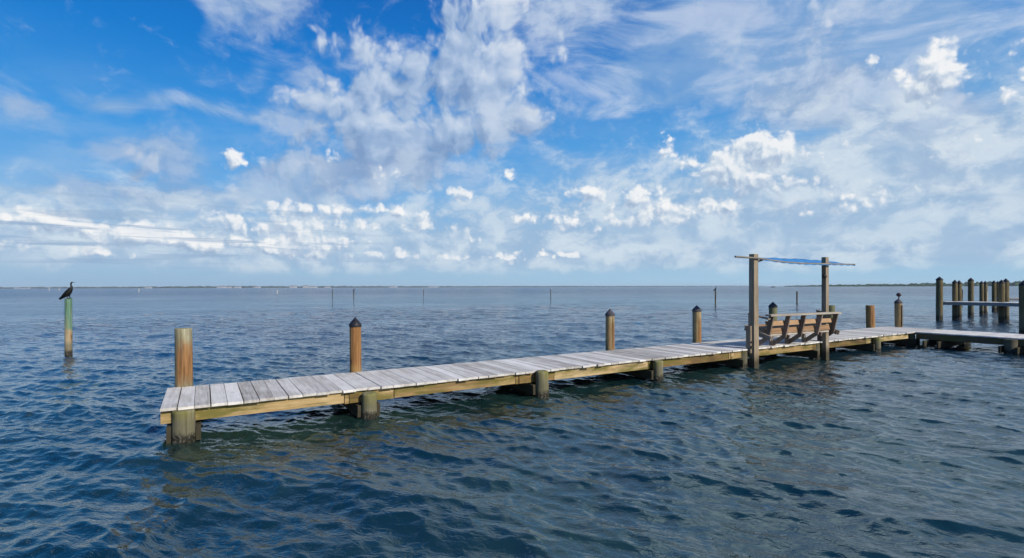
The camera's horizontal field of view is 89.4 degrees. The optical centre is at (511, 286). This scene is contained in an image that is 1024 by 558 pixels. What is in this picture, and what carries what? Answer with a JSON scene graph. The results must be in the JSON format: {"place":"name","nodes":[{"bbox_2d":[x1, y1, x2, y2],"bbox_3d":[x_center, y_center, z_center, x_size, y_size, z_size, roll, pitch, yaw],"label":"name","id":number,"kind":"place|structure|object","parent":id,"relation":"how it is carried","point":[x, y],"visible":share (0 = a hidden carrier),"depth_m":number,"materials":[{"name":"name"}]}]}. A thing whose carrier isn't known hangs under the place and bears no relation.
{"place":"outdoors","nodes":[
{"label":"outdoors","id":0,"kind":"place"},
{"bbox_2d":[0,286,1023,557],"bbox_3d":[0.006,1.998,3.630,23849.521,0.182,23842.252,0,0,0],"label":"water","id":1,"kind":"structure","parent":0,"point":[894,450],"depth_m":6.87,"materials":[{"name":"blue liquid"}]},
{"bbox_2d":[64,298,72,356],"bbox_3d":[-13.055,1.840,15.222,0.192,2.998,0.196,0,0,0],"label":"channel post","id":2,"kind":"object","parent":1,"relation":"in","point":[68,342],"visible":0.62,"depth_m":15.16,"materials":[{"name":"green paint"}]},
{"bbox_2d":[59,282,74,299],"bbox_3d":[-13.096,0.121,15.221,0.488,0.537,0.184,0,0,0],"label":"cormorant","id":3,"kind":"object","parent":2,"relation":"on","point":[67,292],"visible":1,"depth_m":15.19,"materials":[{"name":"black"}]},
{"bbox_2d":[0,286,685,288],"bbox_3d":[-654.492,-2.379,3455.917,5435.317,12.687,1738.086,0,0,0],"label":"treeline","id":4,"kind":"object","parent":1,"relation":"on","point":[317,286],"visible":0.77,"depth_m":2907.98,"materials":[{"name":"green plant"}]},
{"bbox_2d":[160,326,1023,443],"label":"wooden dock","id":5,"kind":"object","parent":1,"relation":"in","point":[184,411],"visible":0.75,"depth_m":9.33,"materials":[{"name":"grey wood"}]},
{"bbox_2d":[174,328,192,389],"bbox_3d":[-5.117,1.981,8.077,0.259,2.668,0.262,0,0,0],"label":"mooring post","id":6,"kind":"object","parent":5,"relation":"attached to","point":[183,358],"visible":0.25,"depth_m":7.98,"materials":[{"name":"brown wood"}]},
{"bbox_2d":[349,317,361,372],"bbox_3d":[-2.850,1.930,9.427,0.225,2.757,0.227,0,0,0],"label":"mooring post","id":7,"kind":"object","parent":5,"relation":"attached to","point":[355,324],"visible":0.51,"depth_m":9.34,"materials":[{"name":"brown wood"}]},
{"bbox_2d":[605,309,614,350],"bbox_3d":[2.381,1.912,12.548,0.233,2.762,0.235,0,0,0],"label":"mooring post","id":8,"kind":"object","parent":5,"relation":"attached to","point":[610,334],"visible":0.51,"depth_m":12.46,"materials":[{"name":"brown wood"}]},
{"bbox_2d":[692,305,701,342],"bbox_3d":[5.067,1.894,14.164,0.256,2.782,0.254,0,0,0],"label":"mooring post","id":9,"kind":"object","parent":5,"relation":"attached to","point":[696,322],"visible":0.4,"depth_m":14.07,"materials":[{"name":"brown wood"}]},
{"bbox_2d":[768,302,777,320],"bbox_3d":[8.043,1.870,15.929,0.264,2.812,0.260,0,0,0],"label":"mooring post","id":10,"kind":"object","parent":5,"relation":"attached to","point":[772,306],"visible":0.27,"depth_m":15.83,"materials":[{"name":"beige wood"}]},
{"bbox_2d":[744,310,841,345],"bbox_3d":[7.434,1.099,13.653,3.220,0.889,0.783,0,0,-31],"label":"garden bench","id":11,"kind":"object","parent":5,"relation":"on","point":[770,329],"visible":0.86,"depth_m":13.38,"materials":[{"name":"brown wood"}]},
{"bbox_2d":[734,254,855,368],"bbox_3d":[7.940,1.157,14.533,7.130,4.039,1.467,0,0,-31],"label":"bench shelter","id":12,"kind":"object","parent":5,"relation":"on","point":[752,337],"visible":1,"depth_m":12.63,"materials":[{"name":"wood"}]},
{"bbox_2d":[829,305,834,325],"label":"mooring post","id":13,"kind":"object","parent":5,"relation":"attached to","point":[831,308],"visible":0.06,"depth_m":17.50,"materials":[{"name":"beige wood"}]},
{"bbox_2d":[866,305,874,327],"bbox_3d":[13.198,1.971,19.014,0.331,2.578,0.306,0,0,0],"label":"mooring post","id":14,"kind":"object","parent":5,"relation":"attached to","point":[870,316],"visible":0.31,"depth_m":18.90,"materials":[{"name":"brown wood"}]},
{"bbox_2d":[894,293,902,326],"bbox_3d":[14.347,1.739,19.188,0.263,3.035,0.280,0,0,0],"label":"mooring post","id":15,"kind":"object","parent":5,"relation":"attached to","point":[898,312],"visible":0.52,"depth_m":19.10,"materials":[{"name":"wood"}]},
{"bbox_2d":[936,277,942,320],"bbox_3d":[24.123,1.325,29.185,0.341,3.805,0.351,0,0,0],"label":"capped piling","id":16,"kind":"object","parent":1,"relation":"in","point":[939,298],"visible":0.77,"depth_m":29.06,"materials":[{"name":"black wood"}]},
{"bbox_2d":[952,280,957,319],"bbox_3d":[25.711,1.405,30.023,0.281,3.635,0.282,0,0,-37],"label":"capped piling","id":17,"kind":"object","parent":1,"relation":"in","point":[954,298],"visible":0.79,"depth_m":29.93,"materials":[{"name":"black wood"}]},
{"bbox_2d":[958,280,961,318],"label":"capped piling","id":18,"kind":"object","parent":1,"relation":"in","point":[959,299],"visible":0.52,"depth_m":30.61,"materials":[{"name":"black wood"}]},
{"bbox_2d":[967,278,973,316],"bbox_3d":[29.225,1.317,32.943,0.328,3.791,0.332,0,0,-21],"label":"capped piling","id":19,"kind":"object","parent":1,"relation":"in","point":[970,295],"visible":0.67,"depth_m":32.84,"materials":[{"name":"black wood"}]},
{"bbox_2d":[943,301,1018,306],"bbox_3d":[28.206,0.928,25.374,1.700,0.194,11.010,0,0,-32],"label":"distant dock","id":20,"kind":"object","parent":1,"relation":"on","point":[978,303],"visible":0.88,"depth_m":28.16,"materials":[{"name":"grey wood"}]},
{"bbox_2d":[979,281,983,314],"bbox_3d":[31.441,1.404,34.623,0.253,3.604,0.261,0,0,32],"label":"capped piling","id":21,"kind":"object","parent":1,"relation":"in","point":[981,295],"visible":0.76,"depth_m":34.54,"materials":[{"name":"black wood"}]},
{"bbox_2d":[983,281,987,313],"bbox_3d":[31.953,1.402,34.915,0.258,3.605,0.259,0,0,-5],"label":"capped piling","id":22,"kind":"object","parent":1,"relation":"in","point":[985,295],"visible":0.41,"depth_m":34.82,"materials":[{"name":"black wood"}]},
{"bbox_2d":[991,281,996,311],"bbox_3d":[36.325,1.355,38.971,0.291,3.671,0.293,0,0,-42],"label":"capped piling","id":23,"kind":"object","parent":1,"relation":"in","point":[994,294],"visible":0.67,"depth_m":38.89,"materials":[{"name":"black wood"}]},
{"bbox_2d":[996,281,997,311],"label":"capped piling","id":24,"kind":"object","parent":1,"relation":"in","point":[997,294],"visible":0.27,"depth_m":39.26,"materials":[{"name":"black wood"}]},
{"bbox_2d":[998,280,1004,322],"bbox_3d":[26.721,1.415,28.227,0.301,3.610,0.297,0,0,-26],"label":"capped piling","id":25,"kind":"object","parent":1,"relation":"in","point":[1001,298],"visible":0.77,"depth_m":28.13,"materials":[{"name":"black wood"}]},
{"bbox_2d":[1003,278,1009,320],"bbox_3d":[27.741,1.372,29.039,0.305,3.689,0.303,0,0,27],"label":"capped piling","id":26,"kind":"object","parent":1,"relation":"in","point":[1006,281],"visible":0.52,"depth_m":28.93,"materials":[{"name":"black wood"}]},
{"bbox_2d":[996,298,1018,300],"bbox_3d":[38.740,0.877,35.855,7.780,0.194,1.300,0,0,17],"label":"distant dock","id":27,"kind":"object","parent":1,"relation":"on","point":[1013,299],"visible":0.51,"depth_m":36.28,"materials":[{"name":"grey wood"}]},
{"bbox_2d":[1018,280,1023,333],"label":"capped piling","id":28,"kind":"object","parent":1,"relation":"in","point":[1021,307],"visible":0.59,"depth_m":19.96,"materials":[{"name":"black wood"}]},
{"bbox_2d":[0,0,1023,287],"label":"sky","id":29,"kind":"structure","parent":0,"point":[159,143],"materials":[{"name":"blue"}]},
{"bbox_2d":[784,281,1020,286],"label":"mangrove shore","id":30,"kind":"structure","parent":0,"point":[1015,283],"depth_m":1350.93,"materials":[{"name":"green plant"}]}
]}

